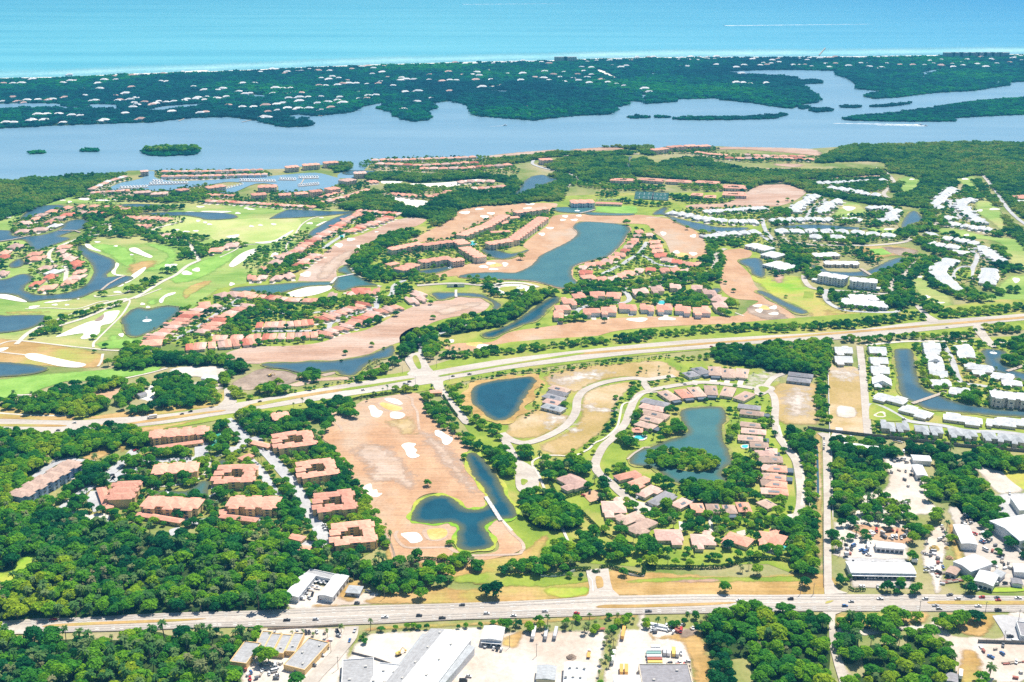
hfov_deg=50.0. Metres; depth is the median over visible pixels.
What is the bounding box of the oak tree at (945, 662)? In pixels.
[935,656,954,671]
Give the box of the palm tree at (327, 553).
[324,548,330,560]
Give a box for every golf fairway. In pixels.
[835,203,866,216]
[864,227,896,232]
[898,177,919,191]
[912,272,952,305]
[939,228,1023,266]
[958,176,1006,232]
[978,275,1023,301]
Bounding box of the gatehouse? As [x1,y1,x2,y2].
[430,390,442,395]
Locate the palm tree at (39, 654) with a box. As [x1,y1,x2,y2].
[34,650,46,666]
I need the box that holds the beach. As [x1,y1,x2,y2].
[21,54,1018,77]
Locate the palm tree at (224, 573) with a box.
[221,571,229,585]
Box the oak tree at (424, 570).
[419,566,436,581]
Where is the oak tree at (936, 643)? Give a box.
[923,638,942,651]
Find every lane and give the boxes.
[172,298,239,339]
[232,304,375,313]
[251,312,358,331]
[322,224,359,247]
[360,280,406,312]
[417,282,506,286]
[531,160,551,169]
[571,248,725,291]
[573,290,631,314]
[601,265,619,273]
[621,242,648,264]
[642,255,675,266]
[760,218,773,239]
[782,236,913,245]
[801,261,915,294]
[805,199,825,216]
[822,289,899,312]
[837,612,1023,681]
[882,171,895,197]
[948,199,962,218]
[951,266,972,277]
[968,248,978,278]
[989,181,1023,223]
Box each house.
[181,174,187,179]
[393,163,403,167]
[456,180,467,184]
[486,179,494,183]
[494,164,503,168]
[541,393,566,400]
[541,403,566,414]
[542,398,565,406]
[546,389,568,397]
[547,385,571,392]
[553,310,563,324]
[554,305,570,315]
[556,473,587,493]
[561,297,576,309]
[571,292,585,304]
[582,308,600,319]
[590,291,605,301]
[601,305,616,318]
[601,497,626,519]
[606,292,621,301]
[613,470,641,482]
[614,511,645,526]
[618,303,636,315]
[626,517,657,536]
[627,476,651,490]
[632,287,648,298]
[633,420,660,432]
[635,485,662,499]
[639,303,654,316]
[639,403,665,412]
[639,415,663,425]
[640,398,670,406]
[640,409,670,421]
[647,491,677,507]
[650,285,664,294]
[654,529,683,547]
[656,303,672,315]
[657,390,681,404]
[665,210,677,215]
[669,283,681,291]
[670,497,694,511]
[674,389,694,402]
[675,211,686,216]
[675,304,690,316]
[682,213,694,218]
[682,371,700,379]
[686,387,706,401]
[689,503,704,515]
[690,215,701,220]
[690,367,710,378]
[690,530,715,551]
[691,285,702,292]
[692,306,710,318]
[695,216,712,221]
[699,234,717,239]
[702,209,712,215]
[702,289,716,299]
[703,217,720,223]
[704,385,717,399]
[705,504,720,515]
[708,366,721,379]
[709,209,720,214]
[710,232,724,237]
[710,294,727,304]
[712,301,728,314]
[717,231,733,237]
[718,218,727,224]
[720,386,736,399]
[721,368,735,380]
[721,531,754,549]
[722,505,737,519]
[728,219,737,225]
[729,230,741,236]
[733,391,755,403]
[735,368,749,380]
[735,502,751,514]
[737,207,746,212]
[737,403,760,410]
[738,219,748,225]
[738,230,750,236]
[738,434,768,443]
[740,409,769,418]
[740,421,761,428]
[741,427,765,437]
[747,219,759,225]
[747,229,761,236]
[749,441,768,449]
[754,450,779,458]
[756,499,777,511]
[758,456,777,463]
[758,528,778,545]
[759,473,784,478]
[760,464,776,472]
[760,479,778,487]
[760,487,774,496]
[764,455,782,465]
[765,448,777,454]
[765,474,792,483]
[765,481,786,488]
[765,487,788,498]
[766,465,793,475]
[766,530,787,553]
[774,228,789,235]
[786,217,796,223]
[786,376,811,385]
[788,372,813,380]
[789,205,805,210]
[789,229,804,235]
[790,203,808,207]
[791,208,802,213]
[795,200,810,205]
[796,217,805,223]
[803,196,817,200]
[803,198,815,203]
[804,217,814,222]
[804,228,817,234]
[806,193,824,199]
[809,234,821,240]
[813,217,825,223]
[814,209,831,214]
[815,207,833,212]
[820,204,834,209]
[820,228,833,234]
[821,202,838,207]
[823,217,833,223]
[825,200,843,205]
[830,234,844,242]
[833,346,852,355]
[833,356,852,366]
[835,229,848,235]
[843,188,854,192]
[851,189,863,193]
[851,229,864,236]
[865,206,876,210]
[866,231,879,238]
[867,346,886,356]
[868,357,888,365]
[870,192,881,196]
[870,365,889,376]
[871,374,891,389]
[873,393,908,406]
[880,213,899,217]
[880,419,895,435]
[881,233,895,239]
[884,211,897,215]
[885,217,898,222]
[889,208,902,213]
[895,421,909,434]
[898,405,933,420]
[914,425,929,438]
[920,341,940,348]
[922,349,941,356]
[925,353,943,363]
[927,362,944,370]
[928,267,946,271]
[928,369,947,378]
[929,265,947,270]
[929,270,947,273]
[929,379,951,388]
[929,426,943,439]
[931,196,948,201]
[931,272,948,274]
[932,263,949,267]
[934,198,945,203]
[934,204,944,208]
[935,275,952,278]
[936,262,953,267]
[936,277,952,280]
[938,193,952,197]
[939,260,955,264]
[940,280,957,283]
[941,188,957,191]
[941,190,955,194]
[942,258,959,264]
[943,412,982,427]
[945,236,953,241]
[945,283,960,286]
[947,428,963,441]
[948,387,969,396]
[950,222,961,227]
[951,204,971,208]
[952,200,969,204]
[953,344,974,352]
[954,206,970,209]
[956,198,975,203]
[956,208,976,213]
[956,350,975,359]
[959,224,970,229]
[959,239,971,244]
[961,429,977,442]
[964,362,994,374]
[965,215,980,219]
[967,217,985,221]
[967,225,977,230]
[972,370,984,378]
[974,226,985,232]
[974,247,991,250]
[975,220,988,224]
[976,249,997,252]
[978,251,995,254]
[978,275,998,281]
[978,280,996,286]
[979,253,999,256]
[979,274,999,277]
[979,278,996,281]
[980,271,998,275]
[981,268,998,271]
[981,270,997,272]
[981,431,997,442]
[983,227,992,233]
[983,255,1003,258]
[986,418,999,428]
[988,257,1005,260]
[990,372,1014,381]
[997,417,1023,429]
[997,432,1011,445]
[1001,379,1022,388]
[1011,434,1023,447]
[1012,195,1023,199]
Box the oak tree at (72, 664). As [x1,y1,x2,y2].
[65,659,81,675]
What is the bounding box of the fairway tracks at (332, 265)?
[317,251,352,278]
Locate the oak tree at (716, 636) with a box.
[709,630,724,645]
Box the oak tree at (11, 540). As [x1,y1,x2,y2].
[5,536,17,544]
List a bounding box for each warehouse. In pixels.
[137,392,147,397]
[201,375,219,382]
[230,641,260,668]
[256,631,272,645]
[265,633,281,647]
[273,634,292,657]
[283,637,329,674]
[285,632,304,655]
[287,573,315,602]
[306,568,333,582]
[318,574,348,602]
[341,657,373,681]
[370,662,399,681]
[386,628,470,681]
[399,633,424,663]
[439,644,474,681]
[481,625,504,646]
[536,664,556,681]
[563,661,586,681]
[612,675,640,681]
[638,664,691,681]
[844,442,878,451]
[845,561,916,579]
[874,541,904,553]
[910,454,931,465]
[911,464,927,479]
[945,565,960,578]
[946,672,957,681]
[952,524,977,550]
[953,554,991,576]
[974,570,998,590]
[989,514,1023,548]
[993,569,1005,580]
[1010,496,1023,514]
[1010,578,1022,587]
[1012,563,1023,577]
[1016,621,1023,640]
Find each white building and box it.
[744,243,774,252]
[760,251,784,260]
[762,261,795,272]
[811,278,835,285]
[812,252,839,259]
[817,272,848,286]
[823,261,859,267]
[841,298,865,308]
[848,294,878,300]
[849,277,877,289]
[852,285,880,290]
[865,300,887,310]
[951,249,969,256]
[988,390,1023,409]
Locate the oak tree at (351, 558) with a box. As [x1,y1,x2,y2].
[346,554,359,569]
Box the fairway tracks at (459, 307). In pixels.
[436,302,479,314]
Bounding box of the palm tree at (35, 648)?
[29,645,39,656]
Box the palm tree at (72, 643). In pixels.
[67,641,75,647]
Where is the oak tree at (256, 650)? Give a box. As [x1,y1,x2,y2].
[252,645,266,655]
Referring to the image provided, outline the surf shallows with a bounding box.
[0,46,1023,77]
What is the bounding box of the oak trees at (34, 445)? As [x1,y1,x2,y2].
[0,143,1023,681]
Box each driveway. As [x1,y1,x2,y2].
[638,501,651,510]
[708,516,712,531]
[737,530,745,534]
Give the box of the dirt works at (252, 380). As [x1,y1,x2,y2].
[232,368,298,389]
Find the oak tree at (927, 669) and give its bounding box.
[919,664,937,677]
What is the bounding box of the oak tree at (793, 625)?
[784,620,799,632]
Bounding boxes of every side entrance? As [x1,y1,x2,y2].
[218,388,236,405]
[915,305,938,322]
[973,325,995,346]
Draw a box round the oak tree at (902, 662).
[895,657,914,672]
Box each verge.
[0,407,74,419]
[9,299,1023,435]
[89,391,223,417]
[141,418,204,430]
[366,570,840,603]
[366,615,634,629]
[454,572,587,586]
[503,631,522,646]
[545,587,588,597]
[837,611,928,625]
[947,613,995,635]
[985,588,1023,591]
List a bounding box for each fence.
[268,624,338,629]
[352,652,389,662]
[823,539,823,586]
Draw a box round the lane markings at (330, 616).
[256,613,407,619]
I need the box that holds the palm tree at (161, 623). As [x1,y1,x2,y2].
[157,619,167,637]
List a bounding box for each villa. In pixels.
[0,250,11,254]
[0,254,12,260]
[0,270,9,278]
[6,243,25,250]
[14,229,31,235]
[21,221,32,226]
[24,255,47,263]
[25,251,43,257]
[28,280,45,289]
[32,227,49,233]
[34,213,48,216]
[35,265,57,273]
[37,284,58,293]
[43,269,65,275]
[43,274,58,281]
[44,219,55,225]
[45,209,61,215]
[45,223,63,229]
[52,216,65,220]
[55,249,70,255]
[56,244,73,249]
[59,253,71,258]
[60,212,76,217]
[60,280,77,288]
[62,206,73,211]
[63,256,77,261]
[64,274,87,280]
[69,264,84,271]
[70,260,84,266]
[72,269,87,274]
[140,339,162,351]
[143,336,172,341]
[145,332,176,337]
[157,328,179,334]
[162,324,186,330]
[163,321,192,326]
[171,317,196,323]
[177,314,201,319]
[179,311,207,315]
[186,307,212,313]
[186,343,192,352]
[193,342,206,351]
[194,328,213,335]
[197,304,213,310]
[198,301,210,304]
[199,342,207,351]
[200,325,221,331]
[203,321,226,327]
[207,247,224,255]
[208,317,227,321]
[208,341,218,349]
[209,303,222,310]
[212,335,220,342]
[213,292,231,299]
[214,313,235,317]
[218,341,224,349]
[219,335,228,340]
[223,242,240,250]
[223,310,239,313]
[224,339,232,349]
[226,291,239,298]
[230,306,246,311]
[230,334,237,339]
[231,338,242,348]
[237,291,255,298]
[237,334,243,341]
[240,303,255,307]
[242,338,249,347]
[247,274,256,283]
[247,294,258,300]
[249,337,262,346]
[253,333,261,338]
[255,322,263,329]
[256,275,268,282]
[261,333,269,341]
[263,295,275,300]
[264,322,271,329]
[268,259,282,266]
[268,295,281,301]
[269,275,284,283]
[269,333,276,341]
[271,321,278,329]
[276,254,284,260]
[277,321,287,329]
[277,333,285,341]
[283,272,295,280]
[285,297,294,303]
[286,321,294,328]
[286,332,294,341]
[288,249,303,253]
[291,298,301,303]
[292,263,308,267]
[293,247,306,251]
[294,320,301,328]
[294,332,301,340]
[296,244,309,248]
[297,258,316,262]
[297,260,312,265]
[299,242,316,246]
[301,298,311,303]
[301,319,308,327]
[302,332,310,339]
[304,239,320,243]
[305,256,320,260]
[307,319,318,326]
[308,253,326,257]
[308,298,317,304]
[310,331,320,339]
[311,237,325,241]
[312,235,328,238]
[314,316,329,324]
[316,233,334,236]
[317,330,335,338]
[320,230,337,234]
[321,313,340,321]
[324,328,341,335]
[326,228,338,232]
[327,292,337,296]
[328,311,341,318]
[329,224,347,227]
[332,326,349,333]
[333,310,346,315]
[338,323,359,330]
[340,220,353,223]
[340,307,356,314]
[342,230,357,233]
[343,287,370,295]
[346,306,362,311]
[346,321,364,327]
[347,228,362,232]
[348,318,368,324]
[351,315,374,321]
[354,301,371,307]
[355,303,368,309]
[360,223,376,227]
[361,313,374,317]
[364,290,377,297]
[364,310,386,317]
[367,221,380,226]
[369,220,385,224]
[372,308,389,316]
[373,287,380,292]
[376,217,393,221]
[382,305,394,314]
[389,304,404,311]
[404,296,419,305]
[409,290,428,299]
[415,296,426,302]
[578,265,586,271]
[579,270,592,274]
[579,274,597,280]
[584,262,595,269]
[595,261,605,268]
[597,276,606,281]
[601,258,613,266]
[608,256,620,262]
[608,275,617,284]
[614,252,625,258]
[617,272,626,279]
[620,248,630,254]
[623,244,633,249]
[624,270,635,278]
[626,241,636,245]
[630,238,638,243]
[634,268,644,275]
[635,229,643,234]
[644,233,653,238]
[645,267,655,274]
[649,240,660,244]
[650,244,662,249]
[652,248,663,254]
[654,253,667,259]
[659,267,669,274]
[661,257,673,263]
[670,267,679,273]
[671,259,681,266]
[682,261,693,268]
[692,262,705,267]
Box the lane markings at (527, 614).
[64,608,949,630]
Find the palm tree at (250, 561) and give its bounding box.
[247,559,253,565]
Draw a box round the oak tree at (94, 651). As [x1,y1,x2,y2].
[79,646,102,658]
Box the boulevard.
[0,314,1023,432]
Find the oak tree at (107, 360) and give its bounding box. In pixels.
[103,358,111,365]
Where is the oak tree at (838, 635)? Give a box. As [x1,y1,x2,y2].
[834,632,846,640]
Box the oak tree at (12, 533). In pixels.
[6,530,20,536]
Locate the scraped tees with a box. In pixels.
[747,304,787,319]
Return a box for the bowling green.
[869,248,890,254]
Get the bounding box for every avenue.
[14,298,126,343]
[47,242,68,261]
[59,260,200,325]
[62,265,68,280]
[69,231,200,259]
[90,223,111,232]
[151,221,181,229]
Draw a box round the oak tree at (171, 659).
[164,656,181,663]
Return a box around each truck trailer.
[531,626,536,638]
[544,627,547,638]
[553,626,557,638]
[610,649,615,663]
[620,664,622,674]
[621,626,625,638]
[625,664,627,674]
[911,558,917,562]
[958,668,962,678]
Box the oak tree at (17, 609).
[6,603,28,618]
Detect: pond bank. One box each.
[3,219,86,249]
[7,245,133,301]
[108,174,340,192]
[120,306,177,336]
[154,479,220,506]
[229,281,334,293]
[260,345,396,375]
[332,265,377,290]
[406,451,520,552]
[420,265,454,273]
[429,291,503,309]
[458,221,631,288]
[461,373,544,423]
[480,248,528,258]
[480,296,560,338]
[626,406,733,484]
[652,207,749,229]
[738,258,765,277]
[754,290,808,314]
[775,224,863,229]
[891,348,1023,417]
[898,210,921,227]
[978,348,1023,380]
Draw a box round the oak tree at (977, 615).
[967,609,983,620]
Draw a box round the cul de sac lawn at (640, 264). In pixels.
[621,257,653,268]
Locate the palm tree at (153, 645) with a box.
[148,642,158,655]
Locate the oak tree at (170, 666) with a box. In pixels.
[165,662,176,670]
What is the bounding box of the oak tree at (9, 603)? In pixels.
[2,599,20,612]
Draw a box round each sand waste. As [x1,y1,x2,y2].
[25,353,85,366]
[56,310,119,338]
[289,285,331,296]
[381,181,402,183]
[395,197,427,206]
[412,179,482,186]
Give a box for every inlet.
[343,170,383,173]
[515,175,555,193]
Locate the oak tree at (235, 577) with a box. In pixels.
[229,573,241,583]
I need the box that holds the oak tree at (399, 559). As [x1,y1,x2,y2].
[392,555,405,567]
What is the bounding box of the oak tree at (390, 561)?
[384,559,395,567]
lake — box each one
[459,221,629,287]
[629,406,731,483]
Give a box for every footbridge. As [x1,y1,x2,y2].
[100,275,126,289]
[330,273,353,282]
[484,496,502,520]
[859,268,871,274]
[911,391,946,403]
[1005,364,1023,371]
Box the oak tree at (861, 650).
[848,647,864,660]
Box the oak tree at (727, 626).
[716,621,732,632]
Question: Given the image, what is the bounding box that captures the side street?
[303,626,358,681]
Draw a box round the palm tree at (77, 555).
[73,553,81,559]
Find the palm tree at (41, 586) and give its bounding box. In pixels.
[37,583,46,600]
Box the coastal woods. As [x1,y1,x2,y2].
[0,54,1023,155]
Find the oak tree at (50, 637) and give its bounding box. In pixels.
[40,631,62,645]
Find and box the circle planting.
[758,386,768,391]
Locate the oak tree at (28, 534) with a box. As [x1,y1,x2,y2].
[20,531,31,537]
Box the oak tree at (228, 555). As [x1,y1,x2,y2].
[221,550,238,565]
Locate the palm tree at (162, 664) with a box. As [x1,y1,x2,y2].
[158,662,166,668]
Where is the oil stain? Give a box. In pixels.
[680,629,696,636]
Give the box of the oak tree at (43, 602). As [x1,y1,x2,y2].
[39,600,52,607]
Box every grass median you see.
[0,424,66,426]
[42,618,206,626]
[101,410,224,425]
[242,389,340,407]
[340,378,414,390]
[438,352,583,376]
[579,342,715,354]
[596,602,734,607]
[713,316,1023,342]
[927,600,1023,604]
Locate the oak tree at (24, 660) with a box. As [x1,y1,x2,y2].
[14,655,35,668]
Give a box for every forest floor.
[0,382,126,415]
[0,436,48,481]
[0,526,418,620]
[0,631,260,681]
[49,439,149,460]
[114,352,249,388]
[157,379,213,406]
[398,327,418,360]
[435,293,554,336]
[520,493,580,530]
[702,613,768,676]
[712,350,821,373]
[751,611,830,681]
[767,369,811,373]
[776,525,816,573]
[830,454,886,518]
[833,443,896,458]
[835,623,867,629]
[839,641,858,663]
[857,631,953,681]
[867,624,909,630]
[902,447,995,521]
[963,458,1001,471]
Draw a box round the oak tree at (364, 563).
[358,559,372,569]
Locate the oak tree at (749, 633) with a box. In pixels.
[739,629,758,640]
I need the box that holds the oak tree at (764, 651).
[758,648,770,656]
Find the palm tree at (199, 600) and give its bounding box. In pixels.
[195,597,204,610]
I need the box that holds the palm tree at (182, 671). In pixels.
[178,669,184,679]
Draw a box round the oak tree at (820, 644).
[809,638,829,653]
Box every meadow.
[750,275,864,316]
[773,275,783,282]
[826,310,859,314]
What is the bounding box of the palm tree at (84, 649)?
[77,646,89,662]
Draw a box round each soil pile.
[566,654,576,660]
[852,524,871,531]
[929,545,939,550]
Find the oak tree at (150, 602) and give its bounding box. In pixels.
[139,597,158,610]
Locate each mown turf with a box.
[93,244,134,266]
[108,335,117,339]
[146,243,176,269]
[147,299,156,304]
[170,253,233,282]
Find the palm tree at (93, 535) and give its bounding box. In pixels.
[89,533,98,540]
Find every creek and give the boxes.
[432,292,500,308]
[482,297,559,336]
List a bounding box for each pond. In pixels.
[0,103,115,108]
[0,219,88,249]
[0,245,132,301]
[0,315,45,332]
[0,362,46,376]
[9,259,23,266]
[20,205,63,218]
[121,204,160,206]
[121,306,179,336]
[141,212,236,219]
[150,103,201,109]
[158,481,219,505]
[262,346,394,375]
[270,209,353,218]
[308,212,352,236]
[333,266,376,290]
[411,452,516,550]
[471,376,536,420]
[482,249,527,258]
[554,207,594,212]
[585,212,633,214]
[739,258,764,276]
[811,265,869,275]
[863,257,904,274]
[894,349,1023,416]
[901,211,921,227]
[982,349,1023,380]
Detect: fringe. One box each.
[378,401,403,411]
[422,527,448,540]
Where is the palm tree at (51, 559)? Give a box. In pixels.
[46,557,54,563]
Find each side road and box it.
[818,432,845,593]
[824,612,846,681]
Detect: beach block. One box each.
[554,57,566,60]
[567,57,576,60]
[943,52,955,55]
[959,52,970,56]
[969,52,980,56]
[983,52,994,56]
[992,52,1002,56]
[1000,52,1009,56]
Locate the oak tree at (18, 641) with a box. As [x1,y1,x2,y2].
[8,635,26,648]
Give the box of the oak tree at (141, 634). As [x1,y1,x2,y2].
[138,631,154,639]
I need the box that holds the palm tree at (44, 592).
[38,589,49,600]
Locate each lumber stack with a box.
[940,578,962,582]
[1001,660,1023,664]
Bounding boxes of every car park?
[32,456,75,476]
[59,485,95,507]
[87,491,101,511]
[87,513,109,520]
[105,449,142,481]
[143,442,208,462]
[169,527,179,535]
[203,442,239,449]
[228,418,249,451]
[250,436,329,549]
[251,459,282,494]
[302,540,320,547]
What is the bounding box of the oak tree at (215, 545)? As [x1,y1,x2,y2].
[206,542,218,549]
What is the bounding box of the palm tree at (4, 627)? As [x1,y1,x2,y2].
[0,623,8,630]
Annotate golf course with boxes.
[0,202,354,348]
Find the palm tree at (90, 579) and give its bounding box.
[86,575,95,583]
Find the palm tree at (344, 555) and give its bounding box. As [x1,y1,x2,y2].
[340,552,346,562]
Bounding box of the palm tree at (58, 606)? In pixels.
[53,603,63,617]
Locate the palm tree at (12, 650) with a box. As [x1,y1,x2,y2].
[8,647,17,658]
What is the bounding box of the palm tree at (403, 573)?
[400,571,408,578]
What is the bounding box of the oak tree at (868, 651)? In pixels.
[860,645,873,658]
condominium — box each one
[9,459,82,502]
[104,480,142,507]
[133,190,150,195]
[139,495,204,517]
[140,170,148,176]
[149,425,209,445]
[150,192,168,197]
[151,461,199,480]
[175,188,189,194]
[205,184,226,192]
[210,464,258,489]
[225,495,281,516]
[250,192,266,200]
[257,184,276,192]
[271,430,317,455]
[278,193,290,200]
[284,165,299,172]
[294,191,308,197]
[295,457,339,484]
[302,163,319,169]
[308,189,322,196]
[311,488,357,519]
[323,161,338,167]
[324,187,340,193]
[329,519,377,550]
[338,178,356,185]
[353,171,366,178]
[538,158,552,164]
[650,147,668,154]
[666,145,684,151]
[683,144,697,150]
[697,144,710,150]
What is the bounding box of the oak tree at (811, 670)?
[800,664,817,677]
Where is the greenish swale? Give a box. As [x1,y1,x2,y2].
[387,417,415,433]
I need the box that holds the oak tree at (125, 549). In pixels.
[115,544,133,555]
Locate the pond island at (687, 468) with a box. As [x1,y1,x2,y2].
[647,448,716,471]
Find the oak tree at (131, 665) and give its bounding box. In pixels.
[118,661,139,676]
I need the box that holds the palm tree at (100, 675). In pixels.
[97,672,103,681]
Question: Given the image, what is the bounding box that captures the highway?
[0,594,1023,633]
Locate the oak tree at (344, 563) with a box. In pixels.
[340,558,348,566]
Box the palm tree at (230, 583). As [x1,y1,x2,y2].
[226,581,233,590]
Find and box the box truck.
[147,414,156,418]
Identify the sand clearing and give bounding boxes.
[486,150,553,156]
[573,147,623,150]
[716,147,821,155]
[775,163,800,166]
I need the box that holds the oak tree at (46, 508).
[40,506,51,511]
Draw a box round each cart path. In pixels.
[0,340,118,350]
[0,351,26,354]
[0,412,69,415]
[25,300,108,308]
[95,300,130,340]
[97,354,103,365]
[126,368,166,377]
[285,216,319,252]
[384,533,394,556]
[394,522,525,555]
[404,395,420,429]
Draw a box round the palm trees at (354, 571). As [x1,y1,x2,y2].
[0,145,1023,681]
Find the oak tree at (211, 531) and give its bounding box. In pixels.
[198,527,218,538]
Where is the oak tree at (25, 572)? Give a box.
[14,568,32,579]
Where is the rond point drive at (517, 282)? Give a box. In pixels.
[494,282,539,286]
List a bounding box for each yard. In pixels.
[241,627,347,681]
[287,584,378,608]
[338,627,605,681]
[604,614,692,681]
[833,510,907,559]
[846,557,905,561]
[848,526,911,542]
[851,578,911,587]
[862,455,934,514]
[922,525,946,592]
[948,506,1023,585]
[976,464,1022,492]
[999,493,1023,515]
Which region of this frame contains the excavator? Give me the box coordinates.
[395,647,406,655]
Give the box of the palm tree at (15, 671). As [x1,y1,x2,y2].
[12,669,20,676]
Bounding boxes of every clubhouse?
[271,411,288,422]
[569,199,594,207]
[595,202,621,206]
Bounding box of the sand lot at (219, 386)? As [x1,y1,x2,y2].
[195,382,222,389]
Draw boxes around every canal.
[231,281,333,293]
[419,266,450,273]
[653,207,747,231]
[757,291,806,313]
[777,224,867,229]
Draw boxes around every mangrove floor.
[4,195,73,218]
[342,202,512,225]
[370,176,506,182]
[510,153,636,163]
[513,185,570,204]
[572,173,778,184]
[640,161,886,190]
[789,184,926,208]
[817,160,980,177]
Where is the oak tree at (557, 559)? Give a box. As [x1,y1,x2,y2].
[550,552,562,566]
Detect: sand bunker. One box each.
[0,294,26,301]
[45,299,71,302]
[85,244,99,250]
[111,263,121,275]
[125,267,145,282]
[129,247,151,257]
[159,292,175,302]
[182,271,191,274]
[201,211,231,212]
[226,234,238,237]
[229,249,255,266]
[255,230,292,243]
[300,271,310,276]
[363,484,381,496]
[369,405,382,416]
[385,398,401,404]
[390,412,404,418]
[401,443,419,457]
[401,532,421,542]
[435,430,452,444]
[626,318,646,321]
[658,316,675,319]
[842,206,855,210]
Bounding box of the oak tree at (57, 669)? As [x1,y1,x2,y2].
[48,662,71,679]
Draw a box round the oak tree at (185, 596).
[179,591,194,604]
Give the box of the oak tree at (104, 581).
[99,579,113,588]
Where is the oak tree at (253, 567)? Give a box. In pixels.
[243,562,264,574]
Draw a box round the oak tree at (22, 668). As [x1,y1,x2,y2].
[15,665,34,676]
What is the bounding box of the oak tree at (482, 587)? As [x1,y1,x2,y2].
[478,583,489,596]
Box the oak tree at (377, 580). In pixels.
[371,573,382,586]
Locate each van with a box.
[269,667,277,672]
[459,678,467,681]
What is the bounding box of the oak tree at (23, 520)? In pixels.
[11,518,27,527]
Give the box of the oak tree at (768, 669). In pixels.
[756,664,776,676]
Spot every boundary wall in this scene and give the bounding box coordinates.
[541,569,574,576]
[807,426,1023,451]
[978,639,1023,643]
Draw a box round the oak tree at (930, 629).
[921,624,940,635]
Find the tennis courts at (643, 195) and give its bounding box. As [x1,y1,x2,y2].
[634,190,653,199]
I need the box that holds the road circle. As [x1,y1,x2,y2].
[754,384,774,394]
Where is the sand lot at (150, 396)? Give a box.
[140,385,154,400]
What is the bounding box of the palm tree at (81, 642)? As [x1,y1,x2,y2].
[75,638,87,649]
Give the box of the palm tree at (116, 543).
[112,541,120,549]
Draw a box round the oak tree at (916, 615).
[911,611,923,621]
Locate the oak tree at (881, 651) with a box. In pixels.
[873,646,887,659]
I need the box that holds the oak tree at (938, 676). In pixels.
[928,671,947,681]
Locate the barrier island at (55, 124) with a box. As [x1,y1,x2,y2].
[0,68,1023,127]
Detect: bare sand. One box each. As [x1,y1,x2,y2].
[544,413,565,424]
[549,369,614,387]
[584,405,617,411]
[747,372,773,384]
[782,388,811,415]
[830,368,858,380]
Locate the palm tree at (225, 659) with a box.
[221,657,231,665]
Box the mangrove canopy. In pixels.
[0,140,1023,246]
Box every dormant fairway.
[226,297,489,363]
[298,217,425,281]
[322,393,521,562]
[410,203,557,241]
[436,214,706,276]
[444,249,794,350]
[685,184,805,208]
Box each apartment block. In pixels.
[385,262,399,267]
[387,242,422,254]
[394,263,420,275]
[418,256,451,268]
[422,240,453,250]
[448,257,464,266]
[453,239,470,249]
[456,225,487,240]
[458,246,486,262]
[482,214,509,230]
[484,239,513,249]
[490,230,510,234]
[506,216,548,245]
[510,216,519,219]
[513,207,548,216]
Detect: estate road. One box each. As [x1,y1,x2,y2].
[499,374,675,444]
[591,381,754,512]
[639,378,652,389]
[764,372,784,384]
[769,391,805,517]
[856,346,871,433]
[865,340,1006,344]
[868,403,1023,434]
[943,343,1016,392]
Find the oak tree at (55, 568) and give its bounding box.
[45,563,61,574]
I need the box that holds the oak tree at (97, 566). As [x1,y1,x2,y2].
[92,562,106,572]
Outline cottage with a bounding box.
[345,585,363,596]
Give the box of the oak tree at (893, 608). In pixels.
[884,605,901,615]
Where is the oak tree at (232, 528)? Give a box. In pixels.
[226,524,241,534]
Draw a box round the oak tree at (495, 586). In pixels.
[485,580,503,596]
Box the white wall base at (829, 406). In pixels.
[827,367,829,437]
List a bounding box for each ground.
[0,62,1023,681]
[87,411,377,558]
[386,536,547,587]
[866,336,1023,445]
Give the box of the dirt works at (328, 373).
[321,372,334,375]
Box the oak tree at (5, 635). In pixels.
[0,630,11,646]
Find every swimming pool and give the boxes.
[632,434,647,439]
[656,300,664,304]
[741,444,748,448]
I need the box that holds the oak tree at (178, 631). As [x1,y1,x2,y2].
[172,625,193,638]
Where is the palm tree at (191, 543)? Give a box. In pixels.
[188,541,195,547]
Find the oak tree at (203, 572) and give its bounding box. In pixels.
[196,566,214,582]
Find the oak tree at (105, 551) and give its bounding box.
[93,544,112,554]
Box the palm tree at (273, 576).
[269,572,277,585]
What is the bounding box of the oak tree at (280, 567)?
[275,561,288,572]
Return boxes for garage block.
[96,486,113,511]
[135,511,184,525]
[153,439,202,447]
[218,514,258,523]
[219,509,228,514]
[238,453,253,461]
[249,440,272,449]
[288,533,306,543]
[298,544,313,550]
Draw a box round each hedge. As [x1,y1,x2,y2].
[352,387,413,398]
[415,556,446,560]
[443,394,457,415]
[539,566,590,575]
[547,479,587,497]
[581,509,635,545]
[589,496,608,503]
[599,563,646,575]
[645,556,794,567]
[848,586,865,590]
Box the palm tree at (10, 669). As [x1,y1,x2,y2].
[7,665,15,674]
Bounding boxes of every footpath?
[148,454,221,493]
[501,520,512,530]
[531,391,657,487]
[561,527,577,549]
[778,425,804,505]
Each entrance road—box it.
[405,352,433,375]
[418,335,422,353]
[431,377,468,423]
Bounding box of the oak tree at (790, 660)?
[779,656,795,666]
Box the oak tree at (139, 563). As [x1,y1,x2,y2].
[132,558,146,569]
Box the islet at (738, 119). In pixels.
[677,116,782,119]
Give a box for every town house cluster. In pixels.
[610,178,634,183]
[637,178,664,183]
[665,179,691,184]
[691,193,702,197]
[695,180,719,185]
[704,195,715,198]
[722,192,746,198]
[723,184,746,191]
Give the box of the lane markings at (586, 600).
[16,597,1023,622]
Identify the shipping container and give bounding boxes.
[646,651,660,655]
[646,654,661,657]
[647,648,661,651]
[647,657,661,659]
[647,660,662,663]
[663,646,665,655]
[667,646,670,655]
[672,647,674,656]
[676,647,678,656]
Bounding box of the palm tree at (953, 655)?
[948,652,957,659]

